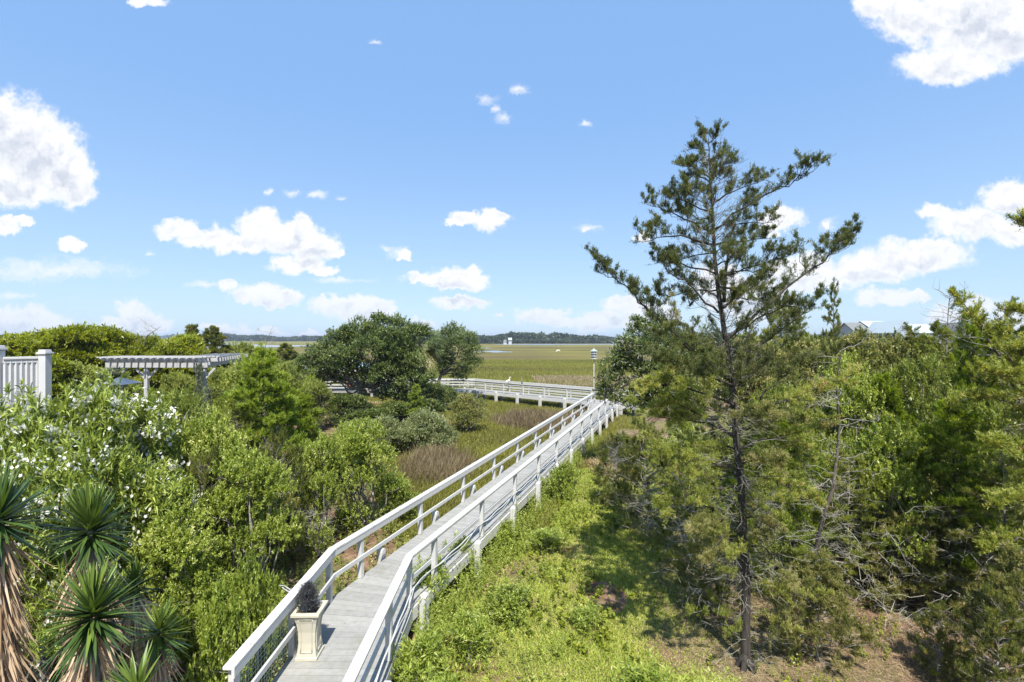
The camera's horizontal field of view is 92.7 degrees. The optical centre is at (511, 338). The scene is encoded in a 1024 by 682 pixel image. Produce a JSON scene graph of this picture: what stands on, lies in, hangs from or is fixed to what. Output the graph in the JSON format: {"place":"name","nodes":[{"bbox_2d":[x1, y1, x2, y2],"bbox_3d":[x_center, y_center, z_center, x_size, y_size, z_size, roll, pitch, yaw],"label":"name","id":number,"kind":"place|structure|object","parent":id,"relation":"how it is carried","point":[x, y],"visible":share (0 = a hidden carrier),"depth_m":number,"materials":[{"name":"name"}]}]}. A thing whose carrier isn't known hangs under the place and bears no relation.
{"place":"outdoors","nodes":[
{"label":"outdoors","id":0,"kind":"place"},
{"bbox_2d":[0,0,1023,338],"label":"sky","id":1,"kind":"structure","parent":0,"point":[238,167],"materials":[{"name":"blue"}]},
{"bbox_2d":[29,339,1023,681],"bbox_3d":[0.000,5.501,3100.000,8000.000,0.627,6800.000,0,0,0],"label":"ground","id":2,"kind":"structure","parent":0,"point":[527,351],"depth_m":9.97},
{"bbox_2d":[0,331,46,356],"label":"wild olive","id":3,"kind":"object","parent":2,"relation":"on","point":[15,345],"visible":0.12,"depth_m":24.39,"materials":[{"name":"green plant"}]},
{"bbox_2d":[0,345,53,424],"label":"railing","id":4,"kind":"object","parent":2,"relation":"on","point":[36,371],"visible":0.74,"depth_m":8.36,"materials":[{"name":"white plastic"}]},
{"bbox_2d":[0,458,62,681],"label":"yucca","id":5,"kind":"object","parent":2,"relation":"on","point":[13,627],"visible":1,"depth_m":5.13,"materials":[{"name":"green plant"}]},
{"bbox_2d":[0,439,76,673],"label":"oleander","id":6,"kind":"object","parent":2,"relation":"on","point":[29,460],"visible":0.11,"depth_m":6.45,"materials":[{"name":"green plant"}]},
{"bbox_2d":[0,391,77,681],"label":"oleander","id":7,"kind":"object","parent":2,"relation":"on","point":[18,432],"visible":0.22,"depth_m":7.22,"materials":[{"name":"green plant"}]},
{"bbox_2d":[15,352,81,411],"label":"wild olive","id":8,"kind":"object","parent":2,"relation":"on","point":[58,366],"visible":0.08,"depth_m":19.80,"materials":[{"name":"green plant"}]},
{"bbox_2d":[0,378,125,674],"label":"oleander","id":9,"kind":"object","parent":2,"relation":"on","point":[79,406],"visible":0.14,"depth_m":7.95,"materials":[{"name":"green plant"}]},
{"bbox_2d":[3,438,129,681],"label":"oleander","id":10,"kind":"object","parent":2,"relation":"on","point":[69,480],"visible":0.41,"depth_m":6.46,"materials":[{"name":"green plant"}]},
{"bbox_2d":[23,475,141,681],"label":"yucca","id":11,"kind":"object","parent":2,"relation":"on","point":[88,511],"visible":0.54,"depth_m":5.60,"materials":[{"name":"green plant"}]},
{"bbox_2d":[35,320,135,378],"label":"wild olive","id":12,"kind":"object","parent":2,"relation":"on","point":[81,342],"visible":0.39,"depth_m":26.13,"materials":[{"name":"green plant"}]},
{"bbox_2d":[25,553,151,681],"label":"yucca","id":13,"kind":"object","parent":2,"relation":"on","point":[93,595],"visible":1,"depth_m":4.84,"materials":[{"name":"green plant"}]},
{"bbox_2d":[52,359,128,401],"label":"wax myrtle","id":14,"kind":"object","parent":2,"relation":"on","point":[80,372],"visible":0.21,"depth_m":20.62,"materials":[{"name":"green plant"}]},
{"bbox_2d":[47,367,141,647],"bbox_3d":[-7.548,3.110,8.570,2.144,5.192,2.084,0,0,-18],"label":"oleander","id":15,"kind":"object","parent":2,"relation":"on","point":[119,419],"visible":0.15,"depth_m":8.56,"materials":[{"name":"green plant"}]},
{"bbox_2d":[87,323,144,385],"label":"wild olive","id":16,"kind":"object","parent":2,"relation":"on","point":[114,335],"visible":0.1,"depth_m":28.45,"materials":[{"name":"green plant"}]},
{"bbox_2d":[97,640,170,681],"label":"yucca","id":17,"kind":"object","parent":2,"relation":"on","point":[130,674],"visible":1,"depth_m":4.60,"materials":[{"name":"green plant"}]},
{"bbox_2d":[75,434,193,665],"bbox_3d":[-6.672,3.615,8.319,2.025,4.106,1.968,0,0,-9],"label":"oleander","id":18,"kind":"object","parent":2,"relation":"on","point":[132,478],"visible":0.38,"depth_m":8.19,"materials":[{"name":"green plant"}]},
{"bbox_2d":[113,557,160,681],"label":"yucca","id":19,"kind":"object","parent":2,"relation":"on","point":[134,569],"visible":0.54,"depth_m":6.56,"materials":[{"name":"green plant"}]},
{"bbox_2d":[112,384,205,599],"bbox_3d":[-7.387,3.263,9.665,2.200,4.833,2.263,0,0,34],"label":"oleander","id":20,"kind":"object","parent":2,"relation":"on","point":[154,434],"visible":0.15,"depth_m":9.58,"materials":[{"name":"green plant"}]},
{"bbox_2d":[126,597,192,681],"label":"yucca","id":21,"kind":"object","parent":2,"relation":"on","point":[164,651],"visible":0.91,"depth_m":5.86,"materials":[{"name":"green leaves"},{"name":"dry tan leaves"},{"name":"brown bark"}]},
{"bbox_2d":[119,453,207,635],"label":"oleander","id":22,"kind":"object","parent":2,"relation":"on","point":[187,491],"visible":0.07,"depth_m":9.21,"materials":[{"name":"green plant"}]},
{"bbox_2d":[96,353,247,424],"bbox_3d":[-14.047,3.142,21.895,4.421,4.860,6.029,0,0,0],"label":"pergola","id":23,"kind":"object","parent":2,"relation":"on","point":[147,363],"visible":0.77,"depth_m":19.39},
{"bbox_2d":[135,331,213,405],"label":"wild olive","id":24,"kind":"object","parent":2,"relation":"on","point":[186,344],"visible":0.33,"depth_m":26.11,"materials":[{"name":"green plant"}]},
{"bbox_2d":[151,370,198,423],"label":"wax myrtle","id":25,"kind":"object","parent":2,"relation":"on","point":[173,382],"visible":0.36,"depth_m":24.58,"materials":[{"name":"green plant"}]},
{"bbox_2d":[112,497,248,679],"bbox_3d":[-5.442,4.140,8.124,2.054,2.931,2.174,0,0,-20],"label":"leafy bush","id":26,"kind":"object","parent":2,"relation":"on","point":[163,539],"visible":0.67,"depth_m":7.87,"materials":[{"name":"green plant"}]},
{"bbox_2d":[145,379,240,596],"bbox_3d":[-7.560,3.314,10.905,2.859,4.856,3.078,0,0,-43],"label":"wax myrtle","id":27,"kind":"object","parent":2,"relation":"on","point":[182,402],"visible":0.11,"depth_m":11.00,"materials":[{"name":"green plant"}]},
{"bbox_2d":[169,443,246,608],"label":"cedar bush","id":28,"kind":"object","parent":2,"relation":"on","point":[208,484],"visible":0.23,"depth_m":9.73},
{"bbox_2d":[202,325,231,395],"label":"wind cedar","id":29,"kind":"object","parent":2,"relation":"on","point":[208,335],"visible":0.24,"depth_m":35.70,"materials":[{"name":"green plant"}]},
{"bbox_2d":[180,572,256,681],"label":"leafy bush","id":30,"kind":"object","parent":2,"relation":"on","point":[215,618],"visible":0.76,"depth_m":6.86,"materials":[{"name":"green plant"}]},
{"bbox_2d":[29,452,417,681],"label":"undergrowth","id":31,"kind":"object","parent":2,"relation":"on","point":[337,588],"visible":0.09,"depth_m":11.75,"materials":[{"name":"green plant"}]},
{"bbox_2d":[175,399,272,579],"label":"wax myrtle","id":32,"kind":"object","parent":2,"relation":"on","point":[223,439],"visible":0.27,"depth_m":10.45,"materials":[{"name":"green plant"}]},
{"bbox_2d":[212,349,266,450],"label":"wax myrtle","id":33,"kind":"object","parent":2,"relation":"on","point":[233,381],"visible":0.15,"depth_m":19.89,"materials":[{"name":"green plant"}]},
{"bbox_2d":[215,398,265,518],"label":"young cedar","id":34,"kind":"object","parent":2,"relation":"on","point":[246,419],"visible":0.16,"depth_m":12.95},
{"bbox_2d":[186,440,304,607],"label":"leafy bush","id":35,"kind":"object","parent":2,"relation":"on","point":[256,478],"visible":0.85,"depth_m":9.61,"materials":[{"name":"green plant"}]},
{"bbox_2d":[223,548,281,677],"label":"leafy bush","id":36,"kind":"object","parent":2,"relation":"on","point":[258,611],"visible":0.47,"depth_m":7.75,"materials":[{"name":"green plant"}]},
{"bbox_2d":[218,339,317,521],"bbox_3d":[-6.985,2.823,13.728,3.399,5.718,2.839,0,0,32],"label":"young cedar","id":37,"kind":"object","parent":2,"relation":"on","point":[251,388],"visible":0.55,"depth_m":13.45,"materials":[{"name":"green plant"}]},
{"bbox_2d":[247,426,324,570],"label":"cedar bush","id":38,"kind":"object","parent":2,"relation":"on","point":[277,453],"visible":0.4,"depth_m":11.63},
{"bbox_2d":[267,383,336,513],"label":"young cedar","id":39,"kind":"object","parent":2,"relation":"on","point":[305,419],"visible":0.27,"depth_m":15.41,"materials":[{"name":"green plant"}]},
{"bbox_2d":[275,430,355,561],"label":"leafy bush","id":40,"kind":"object","parent":2,"relation":"on","point":[328,452],"visible":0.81,"depth_m":12.52,"materials":[{"name":"green plant"}]},
{"bbox_2d":[301,379,337,429],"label":"wax myrtle","id":41,"kind":"object","parent":2,"relation":"on","point":[319,391],"visible":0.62,"depth_m":28.79,"materials":[{"name":"green plant"}]},
{"bbox_2d":[323,393,374,425],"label":"dark shrub","id":42,"kind":"object","parent":2,"relation":"on","point":[346,402],"visible":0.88,"depth_m":31.53,"materials":[{"name":"green plant"}]},
{"bbox_2d":[290,309,438,409],"bbox_3d":[-10.217,1.860,33.924,10.221,7.815,5.357,0,0,13],"label":"live oak","id":43,"kind":"object","parent":2,"relation":"on","point":[322,360],"visible":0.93,"depth_m":33.05,"materials":[{"name":"green plant"}]},
{"bbox_2d":[322,416,409,534],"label":"leafy bush","id":44,"kind":"object","parent":2,"relation":"on","point":[355,508],"visible":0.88,"depth_m":13.86,"materials":[{"name":"green plant"}]},
{"bbox_2d":[367,413,413,449],"bbox_3d":[-6.211,4.678,24.026,2.976,2.053,3.091,0,0,8],"label":"marsh elder","id":45,"kind":"object","parent":2,"relation":"on","point":[396,433],"visible":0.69,"depth_m":23.71,"materials":[{"name":"green plant"}]},
{"bbox_2d":[371,470,420,521],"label":"leafy bush","id":46,"kind":"object","parent":2,"relation":"on","point":[396,502],"visible":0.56,"depth_m":15.01,"materials":[{"name":"green plant"}]},
{"bbox_2d":[223,393,617,681],"label":"boardwalk","id":47,"kind":"structure","parent":2,"relation":"on","point":[358,643],"depth_m":9.64,"materials":[{"name":"paint"}]},
{"bbox_2d":[290,600,327,661],"bbox_3d":[-3.130,4.530,7.560,0.424,0.735,0.424,0,0,-1],"label":"planter","id":48,"kind":"object","parent":47,"relation":"on","point":[310,645],"visible":0.91,"depth_m":7.42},
{"bbox_2d":[295,579,320,612],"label":"potted conifer","id":49,"kind":"object","parent":48,"relation":"in","point":[307,597],"visible":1,"depth_m":7.50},
{"bbox_2d":[403,319,443,396],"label":"live oak","id":50,"kind":"object","parent":2,"relation":"on","point":[430,353],"visible":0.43,"depth_m":34.29,"materials":[{"name":"green plant"}]},
{"bbox_2d":[390,616,462,681],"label":"goldenrod clump","id":51,"kind":"object","parent":2,"relation":"on","point":[419,649],"visible":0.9,"depth_m":7.47,"materials":[{"name":"green plant"}]},
{"bbox_2d":[399,406,454,450],"bbox_3d":[-4.521,4.710,24.991,3.091,2.574,2.976,0,0,31],"label":"marsh elder","id":52,"kind":"object","parent":2,"relation":"on","point":[430,423],"visible":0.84,"depth_m":24.58,"materials":[{"name":"green plant"}]},
{"bbox_2d":[404,553,456,612],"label":"goldenrod clump","id":53,"kind":"object","parent":2,"relation":"on","point":[427,578],"visible":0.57,"depth_m":9.79,"materials":[{"name":"green plant"}]},
{"bbox_2d":[424,320,485,402],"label":"live oak","id":54,"kind":"object","parent":2,"relation":"on","point":[452,338],"visible":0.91,"depth_m":41.53,"materials":[{"name":"green plant"}]},
{"bbox_2d":[438,606,495,668],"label":"goldenrod clump","id":55,"kind":"object","parent":2,"relation":"on","point":[464,626],"visible":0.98,"depth_m":8.28,"materials":[{"name":"green plant"}]},
{"bbox_2d":[445,392,491,431],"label":"leafy bush","id":56,"kind":"object","parent":2,"relation":"on","point":[464,409],"visible":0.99,"depth_m":29.62,"materials":[{"name":"green plant"}]},
{"bbox_2d":[314,395,647,537],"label":"marsh grass","id":57,"kind":"structure","parent":2,"relation":"on","point":[497,436],"depth_m":24.42,"materials":[{"name":"plant"}]},
{"bbox_2d":[362,378,639,414],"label":"boardwalk","id":58,"kind":"structure","parent":2,"relation":"on","point":[519,395],"depth_m":42.14,"materials":[{"name":"paint"}]},
{"bbox_2d":[473,582,534,627],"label":"leafy bush","id":59,"kind":"object","parent":2,"relation":"on","point":[507,598],"visible":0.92,"depth_m":9.41,"materials":[{"name":"green plant"}]},
{"bbox_2d":[382,404,627,489],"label":"brown reeds","id":60,"kind":"object","parent":2,"relation":"on","point":[438,460],"visible":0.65,"depth_m":22.71,"materials":[{"name":"plant"}]},
{"bbox_2d":[397,429,615,681],"bbox_3d":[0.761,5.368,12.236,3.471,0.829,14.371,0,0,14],"label":"leafy weeds","id":61,"kind":"object","parent":2,"relation":"on","point":[512,629],"visible":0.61,"depth_m":10.63,"materials":[{"name":"green plant"}]},
{"bbox_2d":[2,331,1016,343],"bbox_3d":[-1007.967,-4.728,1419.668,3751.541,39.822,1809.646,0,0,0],"label":"woods","id":62,"kind":"object","parent":2,"relation":"on","point":[541,337],"visible":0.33,"depth_m":566.26,"materials":[{"name":"green plant"}]},
{"bbox_2d":[326,359,755,399],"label":"marsh grass","id":63,"kind":"structure","parent":2,"relation":"on","point":[560,366],"depth_m":82.25,"materials":[{"name":"plant"}]},
{"bbox_2d":[523,527,568,551],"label":"goldenrod clump","id":64,"kind":"object","parent":2,"relation":"on","point":[551,536],"visible":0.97,"depth_m":12.68,"materials":[{"name":"green plant"}]},
{"bbox_2d":[541,461,582,501],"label":"leafy bush","id":65,"kind":"object","parent":2,"relation":"on","point":[560,476],"visible":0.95,"depth_m":16.55,"materials":[{"name":"green plant"}]},
{"bbox_2d":[431,468,712,681],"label":"vine weeds","id":66,"kind":"object","parent":2,"relation":"on","point":[600,628],"visible":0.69,"depth_m":10.44,"materials":[{"name":"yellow plant"}]},
{"bbox_2d":[569,599,606,636],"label":"goldenrod clump","id":67,"kind":"object","parent":2,"relation":"on","point":[588,611],"visible":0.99,"depth_m":9.15,"materials":[{"name":"green plant"}]},
{"bbox_2d":[531,374,699,387],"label":"tan reeds","id":68,"kind":"object","parent":2,"relation":"on","point":[552,378],"visible":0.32,"depth_m":64.92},
{"bbox_2d":[588,432,652,508],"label":"cedar bush","id":69,"kind":"object","parent":2,"relation":"on","point":[604,458],"visible":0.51,"depth_m":15.84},
{"bbox_2d":[609,646,672,681],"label":"goldenrod clump","id":70,"kind":"object","parent":2,"relation":"on","point":[647,673],"visible":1,"depth_m":7.04,"materials":[{"name":"green plant"}]},
{"bbox_2d":[600,415,689,540],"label":"cedar bush","id":71,"kind":"object","parent":2,"relation":"on","point":[633,471],"visible":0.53,"depth_m":13.37,"materials":[{"name":"plant"}]},
{"bbox_2d":[588,314,733,464],"bbox_3d":[6.847,2.307,20.451,6.483,6.829,3.715,0,0,-26],"label":"live oak","id":72,"kind":"object","parent":2,"relation":"on","point":[622,359],"visible":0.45,"depth_m":19.90,"materials":[{"name":"green plant"}]},
{"bbox_2d":[643,450,735,573],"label":"cedar tree","id":73,"kind":"object","parent":2,"relation":"on","point":[677,507],"visible":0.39,"depth_m":11.56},
{"bbox_2d":[650,419,730,512],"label":"wax myrtle","id":74,"kind":"object","parent":2,"relation":"on","point":[671,434],"visible":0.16,"depth_m":15.13,"materials":[{"name":"green plant"}]},
{"bbox_2d":[672,531,740,615],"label":"cedar bush","id":75,"kind":"object","parent":2,"relation":"on","point":[718,588],"visible":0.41,"depth_m":9.80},
{"bbox_2d":[581,116,865,680],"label":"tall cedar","id":76,"kind":"object","parent":2,"relation":"on","point":[708,358],"visible":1,"depth_m":7.99,"materials":[{"name":"green plant"}]},
{"bbox_2d":[715,394,795,562],"bbox_3d":[5.905,3.494,11.660,2.039,4.401,1.704,0,0,36],"label":"cedar tree","id":77,"kind":"object","parent":2,"relation":"on","point":[754,446],"visible":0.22,"depth_m":11.74,"materials":[{"name":"green plant"}]},
{"bbox_2d":[698,330,817,477],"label":"wax myrtle","id":78,"kind":"object","parent":2,"relation":"on","point":[769,378],"visible":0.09,"depth_m":17.10,"materials":[{"name":"green plant"}]},
{"bbox_2d":[724,370,845,568],"bbox_3d":[6.857,3.327,12.416,2.859,5.094,3.078,0,0,-3],"label":"wax myrtle","id":79,"kind":"object","parent":2,"relation":"on","point":[777,389],"visible":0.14,"depth_m":12.17,"materials":[{"name":"green plant"}]},
{"bbox_2d":[747,410,836,608],"bbox_3d":[5.761,3.550,10.160,1.893,4.212,2.266,0,0,40],"label":"cedar tree","id":80,"kind":"object","parent":2,"relation":"on","point":[798,510],"visible":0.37,"depth_m":10.00,"materials":[{"name":"green plant"}]},
{"bbox_2d":[585,431,1023,664],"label":"thicket undergrowth","id":81,"kind":"object","parent":2,"relation":"on","point":[770,648],"visible":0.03,"depth_m":9.81,"materials":[{"name":"green plant"}]},
{"bbox_2d":[595,558,1022,681],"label":"pine straw","id":82,"kind":"object","parent":2,"relation":"on","point":[803,657],"visible":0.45,"depth_m":8.72,"materials":[{"name":"plant"}]},
{"bbox_2d":[597,403,1023,642],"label":"thicket twigs","id":83,"kind":"object","parent":2,"relation":"on","point":[843,553],"visible":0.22,"depth_m":9.51,"materials":[{"name":"plant"}]},
{"bbox_2d":[759,332,874,491],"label":"wax myrtle","id":84,"kind":"object","parent":2,"relation":"on","point":[812,342],"visible":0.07,"depth_m":16.89,"materials":[{"name":"green plant"}]},
{"bbox_2d":[770,545,887,679],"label":"cedar bush","id":85,"kind":"object","parent":2,"relation":"on","point":[828,571],"visible":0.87,"depth_m":8.17,"materials":[{"name":"plant"}]},
{"bbox_2d":[809,278,852,513],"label":"cedar tree","id":86,"kind":"object","parent":2,"relation":"on","point":[834,349],"visible":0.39,"depth_m":13.52,"materials":[{"name":"green plant"}]},
{"bbox_2d":[775,330,890,627],"bbox_3d":[6.113,2.703,9.191,2.036,5.791,1.382,0,0,0],"label":"bare trunk","id":87,"kind":"object","parent":2,"relation":"on","point":[824,515],"visible":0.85,"depth_m":9.13,"materials":[{"name":"grey plant"}]},
{"bbox_2d":[794,448,894,596],"bbox_3d":[7.085,3.969,10.333,1.806,3.334,1.955,0,0,13],"label":"cedar tree","id":88,"kind":"object","parent":2,"relation":"on","point":[849,510],"visible":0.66,"depth_m":10.20,"materials":[{"name":"plant"}]},
{"bbox_2d":[806,348,901,546],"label":"wax myrtle","id":89,"kind":"object","parent":2,"relation":"on","point":[859,396],"visible":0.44,"depth_m":12.63,"materials":[{"name":"green plant"}]},
{"bbox_2d":[718,607,1019,681],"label":"yellow seedlings","id":90,"kind":"object","parent":2,"relation":"on","point":[885,657],"visible":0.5,"depth_m":8.23,"materials":[{"name":"green plant"}]},
{"bbox_2d":[846,364,925,535],"bbox_3d":[9.539,3.145,12.487,2.266,5.000,1.893,0,0,-40],"label":"cedar tree","id":91,"kind":"object","parent":2,"relation":"on","point":[891,392],"visible":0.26,"depth_m":12.36,"materials":[{"name":"green plant"}]},
{"bbox_2d":[835,413,950,601],"bbox_3d":[8.117,3.650,10.395,2.254,4.116,2.414,0,0,44],"label":"wax myrtle","id":92,"kind":"object","parent":2,"relation":"on","point":[887,452],"visible":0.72,"depth_m":10.22,"materials":[{"name":"green plant"}]},
{"bbox_2d":[851,327,944,427],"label":"wax myrtle","id":93,"kind":"object","parent":2,"relation":"on","point":[889,352],"visible":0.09,"depth_m":16.84,"materials":[{"name":"green plant"}]},
{"bbox_2d":[886,322,935,480],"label":"cedar tree","id":94,"kind":"object","parent":2,"relation":"on","point":[911,337],"visible":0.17,"depth_m":15.40,"materials":[{"name":"green plant"}]},
{"bbox_2d":[850,506,976,620],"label":"cedar bush","id":95,"kind":"object","parent":2,"relation":"on","point":[889,521],"visible":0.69,"depth_m":9.74,"materials":[{"name":"plant"}]},
{"bbox_2d":[850,345,1015,561],"bbox_3d":[10.244,2.986,12.096,3.079,5.677,3.315,0,0,-37],"label":"wax myrtle","id":96,"kind":"object","parent":2,"relation":"on","point":[903,376],"visible":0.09,"depth_m":12.15,"materials":[{"name":"green plant"}]},
{"bbox_2d":[895,288,971,424],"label":"cedar tree","id":97,"kind":"object","parent":2,"relation":"on","point":[942,331],"visible":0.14,"depth_m":14.56,"materials":[{"name":"green plant"}]},
{"bbox_2d":[906,599,970,681],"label":"cedar bush","id":98,"kind":"object","parent":2,"relation":"on","point":[947,651],"visible":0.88,"depth_m":7.90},
{"bbox_2d":[883,499,1003,624],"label":"cedar bush","id":99,"kind":"object","parent":2,"relation":"on","point":[950,533],"visible":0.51,"depth_m":9.48,"materials":[{"name":"plant"}]},
{"bbox_2d":[878,387,1023,595],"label":"cedar tree","id":100,"kind":"object","parent":2,"relation":"on","point":[966,425],"visible":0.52,"depth_m":9.84,"materials":[{"name":"green plant"}]},
{"bbox_2d":[926,396,1023,570],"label":"wax myrtle","id":101,"kind":"object","parent":2,"relation":"on","point":[995,413],"visible":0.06,"depth_m":10.66,"materials":[{"name":"green plant"}]},
{"bbox_2d":[943,295,1012,461],"bbox_3d":[11.320,2.346,12.060,2.039,6.881,1.704,0,0,-11],"label":"cedar tree","id":102,"kind":"object","parent":2,"relation":"on","point":[962,379],"visible":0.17,"depth_m":11.99,"materials":[{"name":"green plant"}]},
{"bbox_2d":[944,207,1023,555],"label":"tree","id":103,"kind":"object","parent":2,"relation":"on","point":[1012,351],"visible":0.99,"depth_m":8.43,"materials":[{"name":"green plant"}]},
{"bbox_2d":[945,447,1023,620],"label":"cedar tree","id":104,"kind":"object","parent":2,"relation":"on","point":[986,474],"visible":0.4,"depth_m":9.27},
{"bbox_2d":[947,581,1023,681],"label":"cedar bush","id":105,"kind":"object","parent":2,"relation":"on","point":[992,626],"visible":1,"depth_m":6.98,"materials":[{"name":"plant"}]},
{"bbox_2d":[961,538,1023,681],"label":"cedar bush","id":106,"kind":"object","parent":2,"relation":"on","point":[1008,575],"visible":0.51,"depth_m":7.30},
{"bbox_2d":[969,297,1023,470],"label":"cedar tree","id":107,"kind":"object","parent":2,"relation":"on","point":[1006,314],"visible":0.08,"depth_m":11.60,"materials":[{"name":"green plant"}]},
{"bbox_2d":[410,459,954,681],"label":"lawn grass","id":108,"kind":"structure","parent":0,"point":[612,572],"depth_m":9.85,"materials":[{"name":"plant"}]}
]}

